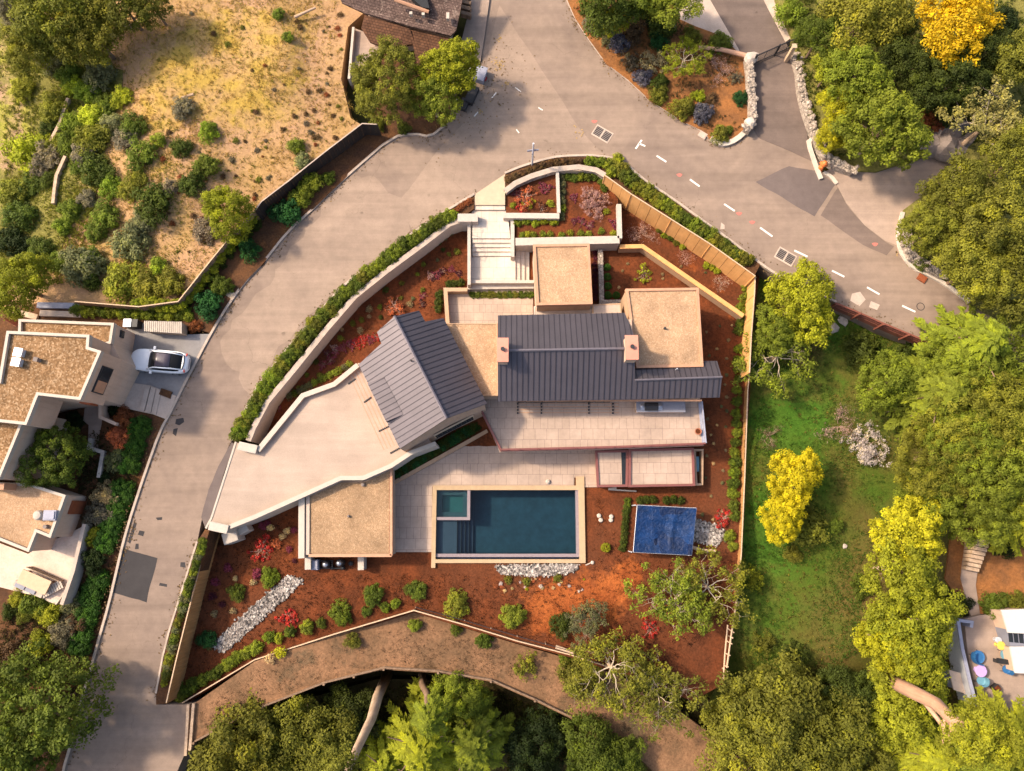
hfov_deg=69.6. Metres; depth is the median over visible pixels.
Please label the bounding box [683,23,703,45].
shrub
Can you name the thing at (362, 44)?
forecourt
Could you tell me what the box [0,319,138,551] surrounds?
flat roofed house
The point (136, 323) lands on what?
wheelie bin
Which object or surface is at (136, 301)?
hedge shrub
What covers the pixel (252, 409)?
hedge shrub
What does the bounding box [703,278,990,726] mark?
lawn
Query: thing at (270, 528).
plant tuft
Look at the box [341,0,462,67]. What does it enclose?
shingled house
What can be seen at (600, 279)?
planter wall
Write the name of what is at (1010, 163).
tree
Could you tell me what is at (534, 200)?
shrub
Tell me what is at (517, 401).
glass door
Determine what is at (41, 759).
tree
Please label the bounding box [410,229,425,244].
hedge shrub
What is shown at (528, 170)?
hedge shrub
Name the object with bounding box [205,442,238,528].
driveway edging
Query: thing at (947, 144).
rock
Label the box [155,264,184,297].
shrub
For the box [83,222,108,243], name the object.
shrub
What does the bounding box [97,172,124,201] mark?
shrub
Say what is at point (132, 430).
hedge shrub
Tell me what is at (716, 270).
hedge shrub
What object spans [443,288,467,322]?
court wall
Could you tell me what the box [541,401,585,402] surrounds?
glass door
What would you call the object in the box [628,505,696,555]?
tarp shelter
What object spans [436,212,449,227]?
hedge shrub
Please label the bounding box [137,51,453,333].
verge
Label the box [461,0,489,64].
drive
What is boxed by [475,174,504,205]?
entry path
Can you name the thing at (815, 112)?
shrub
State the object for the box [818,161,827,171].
fire hydrant
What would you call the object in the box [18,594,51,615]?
shrub
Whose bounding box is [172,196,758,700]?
garden soil
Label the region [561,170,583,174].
planter wall
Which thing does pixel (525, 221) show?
hedge shrub
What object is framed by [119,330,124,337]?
window
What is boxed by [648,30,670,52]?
shrub
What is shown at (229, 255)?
hedge shrub
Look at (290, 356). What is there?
hedge shrub
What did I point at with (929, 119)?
shrub
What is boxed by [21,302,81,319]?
timber walkway
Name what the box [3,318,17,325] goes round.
garden bed
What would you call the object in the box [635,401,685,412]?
outdoor kitchen
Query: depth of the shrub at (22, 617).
60.20 m
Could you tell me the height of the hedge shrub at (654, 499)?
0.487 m
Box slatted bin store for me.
[144,321,186,335]
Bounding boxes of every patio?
[0,528,80,604]
[118,383,175,418]
[960,614,1023,712]
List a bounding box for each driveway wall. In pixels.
[229,442,438,528]
[257,363,359,451]
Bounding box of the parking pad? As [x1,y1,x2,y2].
[126,323,208,396]
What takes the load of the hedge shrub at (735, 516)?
on the garden soil at (702, 656)
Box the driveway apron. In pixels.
[826,157,961,244]
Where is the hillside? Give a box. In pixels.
[5,0,367,305]
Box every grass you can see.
[42,115,219,286]
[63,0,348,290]
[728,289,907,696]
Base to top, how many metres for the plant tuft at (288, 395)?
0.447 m
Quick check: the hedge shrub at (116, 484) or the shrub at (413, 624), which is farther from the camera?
the shrub at (413, 624)
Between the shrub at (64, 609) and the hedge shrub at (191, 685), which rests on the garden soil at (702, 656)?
the hedge shrub at (191, 685)
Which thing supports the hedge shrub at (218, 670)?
on the garden soil at (702, 656)
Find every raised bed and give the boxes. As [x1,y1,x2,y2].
[506,175,556,212]
[515,178,617,237]
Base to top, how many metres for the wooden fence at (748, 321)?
3.015 m
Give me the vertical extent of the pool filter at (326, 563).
1.060 m
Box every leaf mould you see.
[190,515,733,672]
[200,624,680,740]
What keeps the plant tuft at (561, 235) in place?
on the raised bed at (573, 210)
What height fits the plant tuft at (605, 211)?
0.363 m
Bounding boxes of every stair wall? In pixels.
[467,225,471,287]
[471,280,533,284]
[511,220,513,260]
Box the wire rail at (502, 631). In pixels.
[415,606,613,664]
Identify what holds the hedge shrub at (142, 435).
on the yard at (5, 326)
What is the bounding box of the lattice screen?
[26,566,63,581]
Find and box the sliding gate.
[754,38,795,63]
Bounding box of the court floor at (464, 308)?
[448,290,532,322]
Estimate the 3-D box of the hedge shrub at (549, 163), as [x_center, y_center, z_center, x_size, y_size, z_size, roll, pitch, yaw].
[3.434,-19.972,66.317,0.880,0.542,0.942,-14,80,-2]
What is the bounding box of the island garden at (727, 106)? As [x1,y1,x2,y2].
[568,0,746,139]
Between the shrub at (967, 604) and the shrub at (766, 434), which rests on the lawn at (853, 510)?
the shrub at (766, 434)
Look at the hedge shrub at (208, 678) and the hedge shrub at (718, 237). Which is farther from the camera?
the hedge shrub at (718, 237)
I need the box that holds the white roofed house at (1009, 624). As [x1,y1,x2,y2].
[989,608,1023,672]
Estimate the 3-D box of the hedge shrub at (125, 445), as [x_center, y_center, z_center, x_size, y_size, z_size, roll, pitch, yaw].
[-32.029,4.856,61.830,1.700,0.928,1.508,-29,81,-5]
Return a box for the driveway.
[208,363,431,526]
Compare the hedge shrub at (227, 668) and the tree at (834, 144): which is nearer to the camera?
the hedge shrub at (227, 668)
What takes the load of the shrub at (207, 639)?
on the garden soil at (702, 656)
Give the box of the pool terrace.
[395,446,595,551]
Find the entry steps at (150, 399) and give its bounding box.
[140,386,159,413]
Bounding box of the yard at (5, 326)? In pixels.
[0,302,164,770]
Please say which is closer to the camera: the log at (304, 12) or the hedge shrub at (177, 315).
the hedge shrub at (177, 315)
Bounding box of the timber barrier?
[184,702,195,755]
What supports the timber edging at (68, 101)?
on the scrub ground at (5, 82)
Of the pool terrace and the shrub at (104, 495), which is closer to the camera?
the shrub at (104, 495)
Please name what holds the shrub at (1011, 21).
on the northeast ground at (973, 147)
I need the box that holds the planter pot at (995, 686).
[989,683,1000,690]
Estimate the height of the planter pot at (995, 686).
0.540 m
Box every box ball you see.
[600,543,610,551]
[603,263,610,270]
[604,273,610,280]
[604,282,611,289]
[604,291,611,298]
[612,291,619,298]
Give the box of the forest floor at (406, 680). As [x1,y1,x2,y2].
[186,412,1021,770]
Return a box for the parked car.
[131,346,190,374]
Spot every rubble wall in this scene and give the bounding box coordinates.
[741,55,758,135]
[790,51,859,175]
[898,231,947,279]
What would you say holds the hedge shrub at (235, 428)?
on the planting strip at (470, 208)
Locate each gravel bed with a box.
[212,575,303,652]
[495,563,579,577]
[693,518,724,547]
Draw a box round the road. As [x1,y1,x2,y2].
[65,0,1023,770]
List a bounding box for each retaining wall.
[246,218,461,443]
[504,164,605,200]
[515,236,619,252]
[616,204,621,244]
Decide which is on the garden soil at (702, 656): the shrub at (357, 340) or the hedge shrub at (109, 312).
the shrub at (357, 340)
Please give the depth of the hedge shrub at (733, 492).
64.01 m
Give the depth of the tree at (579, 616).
61.32 m
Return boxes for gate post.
[784,44,796,61]
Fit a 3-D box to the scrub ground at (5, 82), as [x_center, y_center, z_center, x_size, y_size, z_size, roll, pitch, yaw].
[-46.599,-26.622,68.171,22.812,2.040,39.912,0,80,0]
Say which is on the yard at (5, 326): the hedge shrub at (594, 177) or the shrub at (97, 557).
the shrub at (97, 557)
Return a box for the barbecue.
[993,658,1008,664]
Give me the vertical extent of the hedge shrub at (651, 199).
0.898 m
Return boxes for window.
[0,483,16,489]
[79,402,97,405]
[91,365,113,394]
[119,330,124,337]
[433,415,473,437]
[696,457,698,471]
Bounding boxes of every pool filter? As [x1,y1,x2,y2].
[322,560,330,567]
[336,559,344,566]
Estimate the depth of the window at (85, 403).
58.07 m
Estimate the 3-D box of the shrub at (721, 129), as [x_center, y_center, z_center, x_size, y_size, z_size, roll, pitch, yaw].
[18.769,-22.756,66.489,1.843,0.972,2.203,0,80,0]
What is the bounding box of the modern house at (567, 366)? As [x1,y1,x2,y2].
[348,243,722,486]
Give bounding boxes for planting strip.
[156,529,218,704]
[234,196,474,441]
[505,157,759,274]
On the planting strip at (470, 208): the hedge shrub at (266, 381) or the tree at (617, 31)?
the hedge shrub at (266, 381)
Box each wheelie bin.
[123,319,133,328]
[131,319,142,328]
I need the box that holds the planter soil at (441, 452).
[395,435,474,479]
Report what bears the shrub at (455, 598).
on the garden soil at (702, 656)
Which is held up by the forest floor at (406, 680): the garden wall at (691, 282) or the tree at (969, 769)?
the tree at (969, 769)
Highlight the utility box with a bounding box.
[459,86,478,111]
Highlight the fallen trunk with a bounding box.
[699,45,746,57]
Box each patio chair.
[969,649,984,665]
[973,675,989,686]
[999,665,1014,674]
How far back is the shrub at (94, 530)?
60.73 m
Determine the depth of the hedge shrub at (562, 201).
65.99 m
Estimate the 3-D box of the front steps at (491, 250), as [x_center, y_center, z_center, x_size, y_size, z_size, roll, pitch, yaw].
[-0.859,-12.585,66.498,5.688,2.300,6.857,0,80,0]
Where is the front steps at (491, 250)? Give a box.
[471,206,528,279]
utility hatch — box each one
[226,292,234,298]
[697,130,707,139]
[916,273,927,283]
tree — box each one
[0,0,37,26]
[0,25,56,84]
[0,251,56,321]
[0,637,121,770]
[0,708,60,770]
[4,0,107,65]
[13,422,96,488]
[47,0,126,67]
[87,0,148,33]
[129,0,174,31]
[186,687,298,770]
[199,185,256,245]
[235,729,330,770]
[255,693,359,770]
[306,670,392,770]
[320,680,380,752]
[348,33,419,124]
[357,720,406,770]
[376,677,456,770]
[399,67,463,126]
[410,672,451,739]
[413,35,482,96]
[426,670,490,721]
[444,687,519,770]
[503,703,567,770]
[558,710,637,770]
[561,625,657,720]
[563,598,608,648]
[577,0,648,39]
[590,3,630,37]
[595,733,647,770]
[612,644,711,742]
[621,556,715,640]
[638,0,683,27]
[641,0,704,30]
[660,35,714,77]
[673,544,757,629]
[693,694,787,770]
[714,644,825,770]
[730,323,818,400]
[751,726,831,770]
[755,303,799,357]
[756,493,807,546]
[762,256,836,348]
[765,446,823,519]
[777,683,877,770]
[792,13,846,58]
[809,49,852,87]
[813,113,852,154]
[814,0,916,55]
[815,82,868,122]
[815,662,876,726]
[820,36,895,109]
[824,727,896,770]
[828,83,933,171]
[850,599,920,674]
[854,349,924,412]
[859,514,944,618]
[861,669,938,754]
[862,580,968,665]
[863,630,950,717]
[867,493,946,565]
[868,668,1023,770]
[869,354,971,449]
[873,33,942,97]
[875,702,958,770]
[891,413,1006,499]
[893,460,970,540]
[895,198,964,257]
[907,304,1016,385]
[909,49,996,114]
[914,0,1006,69]
[914,147,994,229]
[916,327,1010,411]
[920,396,1011,486]
[925,362,1023,461]
[930,234,1013,309]
[933,74,1023,155]
[933,701,1013,770]
[937,448,1023,548]
[939,178,1023,265]
[954,685,1023,770]
[959,24,1023,76]
[959,480,1023,556]
[964,406,1023,504]
[969,235,1023,326]
[977,118,1023,191]
[982,302,1023,409]
[987,27,1023,89]
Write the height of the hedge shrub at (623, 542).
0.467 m
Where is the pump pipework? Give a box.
[319,560,344,569]
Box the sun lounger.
[43,581,64,597]
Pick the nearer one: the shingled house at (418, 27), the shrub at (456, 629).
the shrub at (456, 629)
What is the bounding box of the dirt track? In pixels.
[191,613,750,770]
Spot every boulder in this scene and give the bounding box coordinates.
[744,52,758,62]
[744,117,755,126]
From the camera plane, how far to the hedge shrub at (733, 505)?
63.75 m
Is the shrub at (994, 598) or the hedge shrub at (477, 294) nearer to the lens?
the shrub at (994, 598)
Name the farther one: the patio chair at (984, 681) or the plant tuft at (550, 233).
the plant tuft at (550, 233)
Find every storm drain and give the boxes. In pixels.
[591,124,613,142]
[774,247,796,266]
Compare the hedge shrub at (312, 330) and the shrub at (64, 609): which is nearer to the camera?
the shrub at (64, 609)
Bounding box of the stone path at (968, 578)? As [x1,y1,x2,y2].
[960,561,979,615]
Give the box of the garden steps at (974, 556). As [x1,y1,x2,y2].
[961,539,989,571]
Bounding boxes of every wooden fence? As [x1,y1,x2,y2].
[74,211,260,310]
[166,532,220,702]
[182,609,617,702]
[255,123,381,219]
[602,175,755,286]
[734,374,749,594]
[740,277,755,377]
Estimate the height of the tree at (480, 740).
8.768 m
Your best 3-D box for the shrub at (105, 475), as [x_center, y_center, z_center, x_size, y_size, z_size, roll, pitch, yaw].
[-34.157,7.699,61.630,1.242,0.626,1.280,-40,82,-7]
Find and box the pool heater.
[311,559,320,569]
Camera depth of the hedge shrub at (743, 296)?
65.70 m
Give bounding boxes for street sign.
[527,143,538,165]
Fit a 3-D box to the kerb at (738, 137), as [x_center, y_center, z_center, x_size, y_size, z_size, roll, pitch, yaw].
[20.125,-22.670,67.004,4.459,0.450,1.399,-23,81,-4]
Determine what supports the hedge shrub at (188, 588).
on the planting strip at (205, 562)
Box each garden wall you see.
[60,524,92,604]
[87,438,106,477]
[98,405,120,425]
[618,244,743,318]
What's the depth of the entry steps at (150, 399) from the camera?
62.53 m
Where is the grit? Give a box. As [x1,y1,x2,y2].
[201,626,677,742]
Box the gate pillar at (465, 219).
[458,214,477,230]
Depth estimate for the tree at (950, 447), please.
58.83 m
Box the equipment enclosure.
[305,557,366,569]
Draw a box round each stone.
[831,323,839,332]
[838,316,847,326]
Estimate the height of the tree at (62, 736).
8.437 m
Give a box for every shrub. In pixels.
[0,131,49,175]
[0,177,30,209]
[0,200,40,233]
[0,224,30,257]
[0,637,30,671]
[1,602,17,621]
[7,588,27,607]
[9,77,36,104]
[14,170,43,200]
[16,610,32,624]
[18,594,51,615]
[26,235,55,259]
[28,139,61,177]
[28,628,54,656]
[30,601,61,628]
[36,53,64,78]
[37,90,69,124]
[38,116,58,135]
[39,170,55,192]
[43,132,61,152]
[47,250,69,272]
[47,614,76,650]
[50,217,71,235]
[53,63,81,86]
[54,130,77,156]
[55,198,83,222]
[56,110,83,136]
[57,244,108,287]
[59,591,81,614]
[60,74,83,96]
[64,639,81,655]
[65,410,85,431]
[65,613,92,636]
[68,157,88,176]
[69,142,96,166]
[69,302,85,317]
[69,629,85,642]
[71,74,102,104]
[71,123,111,158]
[71,244,102,276]
[71,612,87,629]
[73,641,92,658]
[74,604,89,618]
[76,188,95,208]
[76,589,91,607]
[76,628,95,642]
[77,102,107,126]
[79,305,91,318]
[80,151,116,187]
[81,500,112,527]
[81,547,108,578]
[81,581,95,598]
[82,62,117,96]
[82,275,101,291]
[82,613,98,628]
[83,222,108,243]
[83,604,101,619]
[84,526,99,546]
[85,589,101,607]
[86,572,102,588]
[87,197,119,230]
[87,302,99,318]
[88,479,121,504]
[88,583,108,599]
[90,92,116,115]
[91,536,107,553]
[92,568,112,587]
[95,306,109,318]
[95,528,111,544]
[96,112,123,138]
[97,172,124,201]
[97,471,111,485]
[97,517,108,531]
[99,536,117,554]
[102,259,147,304]
[103,445,124,473]
[103,509,117,524]
[104,303,117,318]
[104,426,130,449]
[104,526,121,543]
[105,500,121,512]
[106,216,153,262]
[106,517,125,533]
[108,405,118,417]
[108,477,126,494]
[109,83,133,109]
[109,489,121,504]
[109,507,128,523]
[111,129,138,152]
[111,304,125,319]
[111,404,136,429]
[111,501,130,513]
[114,457,127,473]
[115,179,140,203]
[117,109,147,139]
[117,489,134,504]
[118,304,133,318]
[119,449,134,462]
[120,479,136,498]
[121,167,148,187]
[121,438,139,451]
[125,136,157,173]
[125,427,140,439]
[125,461,141,475]
[126,414,144,428]
[126,439,147,453]
[126,447,144,463]
[129,298,142,309]
[129,309,142,318]
[130,181,173,228]
[130,208,156,236]
[132,266,163,298]
[132,428,150,442]
[137,310,148,320]
[137,416,152,432]
[139,296,150,309]
[145,296,158,309]
[146,309,158,320]
[148,132,166,146]
[149,255,167,274]
[154,298,164,312]
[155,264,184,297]
[155,310,164,320]
[159,298,170,311]
[160,680,167,687]
[161,178,178,197]
[161,668,171,677]
[161,675,170,681]
[162,664,172,671]
[163,311,175,320]
[163,659,173,666]
[164,652,175,661]
[166,642,178,650]
[167,299,177,312]
[167,648,175,655]
[168,138,194,158]
[168,637,179,645]
[170,632,179,638]
[171,95,195,122]
[171,626,181,634]
[172,307,184,321]
[172,622,181,629]
[173,298,187,310]
[173,689,186,702]
[175,616,183,623]
[176,168,206,196]
[176,604,187,614]
[177,599,188,608]
[177,613,185,617]
[178,592,190,603]
[179,307,193,322]
[180,685,192,697]
[182,290,197,303]
[182,590,191,597]
[183,577,194,587]
[183,585,193,592]
[185,676,199,692]
[188,319,203,333]
[188,567,198,576]
[191,153,221,180]
[191,216,220,245]
[191,558,200,565]
[191,562,198,571]
[192,281,205,293]
[192,289,223,323]
[192,552,202,560]
[194,630,216,649]
[196,543,205,550]
[196,548,205,555]
[196,673,208,686]
[197,120,220,146]
[197,537,207,545]
[201,269,210,282]
[203,671,212,680]
[206,262,219,274]
[207,666,220,680]
[208,274,235,298]
[214,663,224,675]
[215,252,226,263]
[217,260,227,269]
[218,658,231,672]
[223,244,236,254]
[225,249,235,259]
[225,655,237,667]
[226,582,245,602]
[228,428,245,441]
[230,418,249,438]
[232,414,252,432]
[232,650,244,663]
[238,238,262,264]
[240,645,250,659]
[241,409,256,422]
[243,230,253,239]
[244,404,259,418]
[245,214,258,225]
[246,397,263,412]
[246,533,272,561]
[249,391,267,403]
[249,639,265,656]
[252,219,262,231]
[254,380,271,397]
[260,377,275,390]
[261,369,281,389]
[261,566,280,589]
[261,630,275,643]
[265,197,301,227]
[268,363,285,382]
[271,7,284,20]
[272,632,283,644]
[273,354,290,373]
[274,608,298,627]
[278,352,293,366]
[281,31,294,43]
[281,347,298,362]
[284,623,297,637]
[285,137,305,155]
[287,340,304,357]
[288,184,310,208]
[290,331,310,349]
[294,150,310,169]
[297,327,313,343]
[298,171,324,198]
[299,619,313,635]
[305,315,324,332]
[306,321,318,338]
[310,313,326,326]
[315,307,330,322]
[315,616,326,628]
[318,360,328,370]
[321,171,335,185]
[321,301,338,318]
[326,294,344,310]
[326,353,335,364]
[328,597,352,626]
[331,347,341,357]
[334,289,350,306]
[337,283,354,299]
[338,342,346,352]
[342,632,360,649]
[344,281,358,295]
[345,339,355,351]
[347,275,365,290]
[351,336,360,349]
[354,269,370,284]
[358,335,368,347]
[359,264,376,280]
[361,606,372,617]
[363,583,384,608]
[367,262,379,276]
[367,334,375,344]
[368,114,384,131]
[371,332,379,341]
[372,257,386,271]
[377,247,394,265]
[379,601,389,613]
[383,248,401,262]
[383,294,404,315]
[389,239,405,257]
[390,598,400,609]
[397,121,412,135]
[397,235,410,253]
[402,580,426,602]
[405,233,418,249]
[407,619,422,631]
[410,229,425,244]
[417,225,429,239]
[419,299,426,307]
[420,221,436,234]
[428,215,445,231]
[431,270,440,279]
[433,304,442,313]
[434,296,443,304]
[435,289,443,297]
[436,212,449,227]
[436,267,447,274]
[441,208,458,223]
[443,587,469,620]
[445,280,451,287]
[450,279,458,287]
[450,624,462,636]
[458,278,464,286]
[468,291,475,298]
[474,633,493,648]
[475,291,480,298]
[480,291,486,298]
[485,290,491,298]
[491,291,498,298]
[497,290,502,298]
[498,603,527,628]
[501,291,508,298]
[504,174,513,182]
[506,290,513,298]
[509,188,521,197]
[511,172,518,180]
[512,291,519,298]
[512,650,537,681]
[513,220,521,226]
[514,185,539,211]
[514,202,526,212]
[517,169,525,176]
[517,291,523,298]
[521,198,535,208]
[521,219,530,224]
[522,291,528,297]
[525,166,532,174]
[528,290,533,298]
[531,220,539,227]
[532,163,540,171]
[535,199,548,212]
[538,182,554,193]
[539,161,547,169]
[540,219,548,224]
[546,159,553,167]
[548,610,573,641]
[549,220,558,225]
[553,158,560,166]
[555,659,603,701]
[556,204,565,212]
[558,654,573,667]
[559,173,564,181]
[559,180,566,188]
[559,212,565,220]
[560,157,568,165]
[560,188,566,196]
[560,196,565,204]
[563,173,572,180]
[568,157,575,164]
[569,193,577,203]
[570,173,578,182]
[575,157,582,164]
[577,172,585,181]
[579,185,610,222]
[581,15,602,36]
[583,155,595,165]
[583,173,592,181]
[586,220,593,229]
[590,174,597,180]
[594,156,605,167]
[600,33,612,49]
[600,184,608,192]
[602,157,612,169]
[605,166,616,177]
[608,30,630,53]
[609,219,616,228]
[611,157,622,169]
[612,152,624,161]
[615,166,624,178]
[617,18,645,47]
[618,167,633,181]
[618,545,626,551]
[619,540,627,546]
[620,161,630,170]
[620,524,628,531]
[620,528,628,536]
[620,535,627,541]
[621,48,642,71]
[621,513,629,519]
[621,518,629,525]
[622,172,640,188]
[622,502,630,510]
[622,508,630,514]
[623,497,631,504]
[625,222,658,244]
[628,175,642,190]
[631,68,653,87]
[632,179,646,195]
[633,7,670,29]
[634,262,651,282]
[635,496,643,504]
[637,50,667,73]
[638,181,654,197]
[641,188,657,202]
[641,616,659,638]
[642,495,650,503]
[646,15,679,40]
[647,73,669,93]
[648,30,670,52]
[648,84,668,105]
[649,495,657,503]
[651,191,662,208]
[653,192,667,209]
[660,197,674,212]
[660,232,667,237]
[661,496,669,504]
[664,96,695,122]
[666,201,680,217]
[670,208,683,221]
[670,494,676,503]
[672,240,679,246]
[674,209,690,225]
[677,495,685,504]
[678,251,693,265]
[679,244,685,249]
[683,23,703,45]
[683,213,694,226]
[685,216,702,232]
[689,89,705,101]
[692,222,705,235]
[693,102,714,125]
[696,222,710,237]
[703,226,717,241]
[703,261,709,269]
[705,92,717,104]
[707,232,721,246]
[708,29,733,54]
[709,124,728,145]
[709,264,715,270]
[710,54,737,87]
[713,268,720,273]
[714,235,727,250]
[715,274,730,291]
[715,509,730,529]
[718,237,731,251]
[722,244,736,258]
[723,529,736,540]
[726,125,733,135]
[726,477,740,488]
[726,487,740,499]
[727,71,743,84]
[727,456,742,468]
[727,499,739,511]
[727,541,738,551]
[728,447,739,458]
[728,467,741,478]
[728,509,739,521]
[730,246,744,259]
[730,395,742,407]
[730,407,741,419]
[730,418,741,428]
[730,438,741,447]
[731,384,742,394]
[731,428,742,438]
[732,89,747,106]
[732,326,743,335]
[733,343,742,353]
[733,355,741,361]
[733,364,741,373]
[734,249,749,264]
[734,317,744,326]
[734,374,741,382]
[735,302,745,310]
[738,292,746,303]
[740,252,755,266]
[740,285,747,291]
[740,557,750,583]
[745,563,764,591]
[749,627,775,660]
[758,424,781,450]
[771,638,810,667]
[773,0,809,28]
[782,545,803,562]
[790,19,811,46]
[795,501,831,546]
[807,108,817,119]
[814,404,859,442]
[829,517,844,533]
[839,420,890,466]
[840,328,880,369]
[849,573,877,600]
[880,3,919,39]
[892,341,925,360]
[911,254,929,272]
[917,110,944,131]
[921,93,958,127]
[944,590,975,617]
[959,93,989,121]
[977,591,1011,619]
[988,532,1015,559]
[991,4,1020,33]
[1006,589,1023,607]
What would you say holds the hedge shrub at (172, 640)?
on the planting strip at (205, 562)
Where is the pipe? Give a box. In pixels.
[608,487,636,491]
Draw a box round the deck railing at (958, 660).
[948,618,975,706]
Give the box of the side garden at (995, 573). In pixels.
[944,526,1023,613]
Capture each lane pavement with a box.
[679,0,738,50]
[764,0,789,41]
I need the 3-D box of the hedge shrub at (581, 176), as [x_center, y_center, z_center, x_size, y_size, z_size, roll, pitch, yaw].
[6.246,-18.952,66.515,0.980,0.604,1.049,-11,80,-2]
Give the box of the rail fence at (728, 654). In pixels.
[722,600,738,678]
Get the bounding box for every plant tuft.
[207,592,216,600]
[210,578,220,585]
[210,610,217,618]
[217,600,225,607]
[223,563,232,571]
[228,607,236,613]
[249,579,257,585]
[252,567,262,580]
[258,521,267,529]
[263,653,275,664]
[266,524,274,530]
[270,538,281,548]
[271,645,287,660]
[279,532,285,540]
[283,527,290,534]
[286,392,292,399]
[286,546,291,552]
[290,526,297,532]
[291,390,297,396]
[296,387,302,393]
[300,383,307,391]
[305,381,312,389]
[311,379,316,386]
[316,376,323,383]
[320,373,328,381]
[326,371,332,379]
[331,369,339,375]
[336,366,343,373]
[341,362,348,369]
[345,360,353,366]
[349,319,356,326]
[357,327,362,334]
[382,286,388,293]
[418,457,423,464]
[474,424,481,431]
[503,575,512,584]
[522,577,530,586]
[529,231,536,237]
[539,230,546,236]
[545,231,553,236]
[546,199,554,207]
[552,573,561,582]
[557,232,565,236]
[566,229,573,236]
[577,229,584,236]
[585,230,592,235]
[597,227,604,235]
[602,208,610,214]
[609,230,616,235]
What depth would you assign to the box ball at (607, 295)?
65.82 m
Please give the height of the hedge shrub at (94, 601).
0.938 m
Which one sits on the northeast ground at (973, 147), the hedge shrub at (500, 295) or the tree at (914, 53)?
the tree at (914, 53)
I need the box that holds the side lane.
[711,0,819,165]
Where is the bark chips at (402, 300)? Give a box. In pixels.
[308,233,462,372]
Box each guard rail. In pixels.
[192,666,573,744]
[831,302,930,344]
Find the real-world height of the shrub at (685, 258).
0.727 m
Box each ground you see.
[0,3,122,282]
[187,11,685,701]
[774,0,1023,334]
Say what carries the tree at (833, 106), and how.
on the northeast ground at (973, 147)
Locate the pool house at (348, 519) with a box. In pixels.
[298,468,395,557]
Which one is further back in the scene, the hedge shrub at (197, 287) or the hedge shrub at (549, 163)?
the hedge shrub at (549, 163)
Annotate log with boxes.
[294,7,315,18]
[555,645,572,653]
[693,546,715,552]
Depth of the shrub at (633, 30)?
67.77 m
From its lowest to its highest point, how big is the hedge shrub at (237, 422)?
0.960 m
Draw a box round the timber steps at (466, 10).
[460,0,471,19]
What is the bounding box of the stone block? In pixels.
[221,525,253,544]
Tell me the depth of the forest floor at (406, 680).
67.40 m
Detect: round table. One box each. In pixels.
[973,665,986,676]
[994,641,1004,649]
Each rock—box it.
[920,132,940,157]
[933,118,949,137]
[933,133,957,162]
[945,117,962,138]
[957,135,967,154]
[961,119,969,131]
[963,131,976,146]
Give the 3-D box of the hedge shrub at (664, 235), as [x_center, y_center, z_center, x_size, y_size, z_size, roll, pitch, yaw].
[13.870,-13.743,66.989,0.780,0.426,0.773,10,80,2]
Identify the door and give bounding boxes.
[67,500,86,513]
[517,401,540,402]
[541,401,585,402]
[586,401,610,402]
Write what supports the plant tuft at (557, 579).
on the garden soil at (702, 656)
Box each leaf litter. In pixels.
[62,121,449,764]
[146,540,195,700]
[227,189,475,444]
[412,16,545,165]
[479,34,897,255]
[498,146,919,334]
[562,0,755,148]
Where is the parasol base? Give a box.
[993,637,1001,642]
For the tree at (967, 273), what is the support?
on the northeast ground at (973, 147)
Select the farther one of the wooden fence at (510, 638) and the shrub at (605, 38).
the shrub at (605, 38)
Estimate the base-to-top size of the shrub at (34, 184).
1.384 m
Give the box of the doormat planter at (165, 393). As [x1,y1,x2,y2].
[159,388,171,398]
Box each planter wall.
[395,429,487,483]
[467,285,533,290]
[503,213,558,225]
[556,172,559,214]
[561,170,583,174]
[598,250,620,303]
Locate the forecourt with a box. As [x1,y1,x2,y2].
[351,29,381,89]
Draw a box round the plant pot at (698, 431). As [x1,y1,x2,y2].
[695,428,701,434]
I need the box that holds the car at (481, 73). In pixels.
[473,66,487,84]
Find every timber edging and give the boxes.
[50,98,70,139]
[51,155,68,204]
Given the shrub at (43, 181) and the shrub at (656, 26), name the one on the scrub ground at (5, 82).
the shrub at (43, 181)
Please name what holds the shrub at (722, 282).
on the garden soil at (702, 656)
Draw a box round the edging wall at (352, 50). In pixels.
[348,27,355,85]
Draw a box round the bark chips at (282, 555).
[184,497,740,682]
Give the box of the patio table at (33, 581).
[16,569,54,594]
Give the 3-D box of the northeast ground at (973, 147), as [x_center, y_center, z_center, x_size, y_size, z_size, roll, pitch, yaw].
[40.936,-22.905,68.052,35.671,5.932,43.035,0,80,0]
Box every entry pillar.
[208,521,237,533]
[237,442,257,453]
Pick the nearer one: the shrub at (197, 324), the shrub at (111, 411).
the shrub at (111, 411)
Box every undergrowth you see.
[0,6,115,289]
[0,427,143,760]
[194,683,586,770]
[574,6,744,133]
[696,402,1023,767]
[790,0,1023,166]
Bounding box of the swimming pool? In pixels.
[431,477,585,567]
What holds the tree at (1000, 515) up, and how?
on the lawn at (853, 510)
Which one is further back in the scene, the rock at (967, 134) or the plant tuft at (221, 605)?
the rock at (967, 134)
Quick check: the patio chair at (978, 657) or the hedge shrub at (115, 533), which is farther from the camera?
the patio chair at (978, 657)
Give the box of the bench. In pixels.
[13,580,42,597]
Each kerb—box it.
[62,126,444,770]
[155,541,197,693]
[232,193,474,440]
[505,154,836,302]
[566,0,707,137]
[709,131,745,146]
[806,138,822,179]
[823,171,837,183]
[896,211,969,303]
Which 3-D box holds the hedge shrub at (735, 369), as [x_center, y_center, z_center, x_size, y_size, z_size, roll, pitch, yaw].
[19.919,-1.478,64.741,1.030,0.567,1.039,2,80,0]
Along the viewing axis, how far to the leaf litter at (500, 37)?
68.18 m

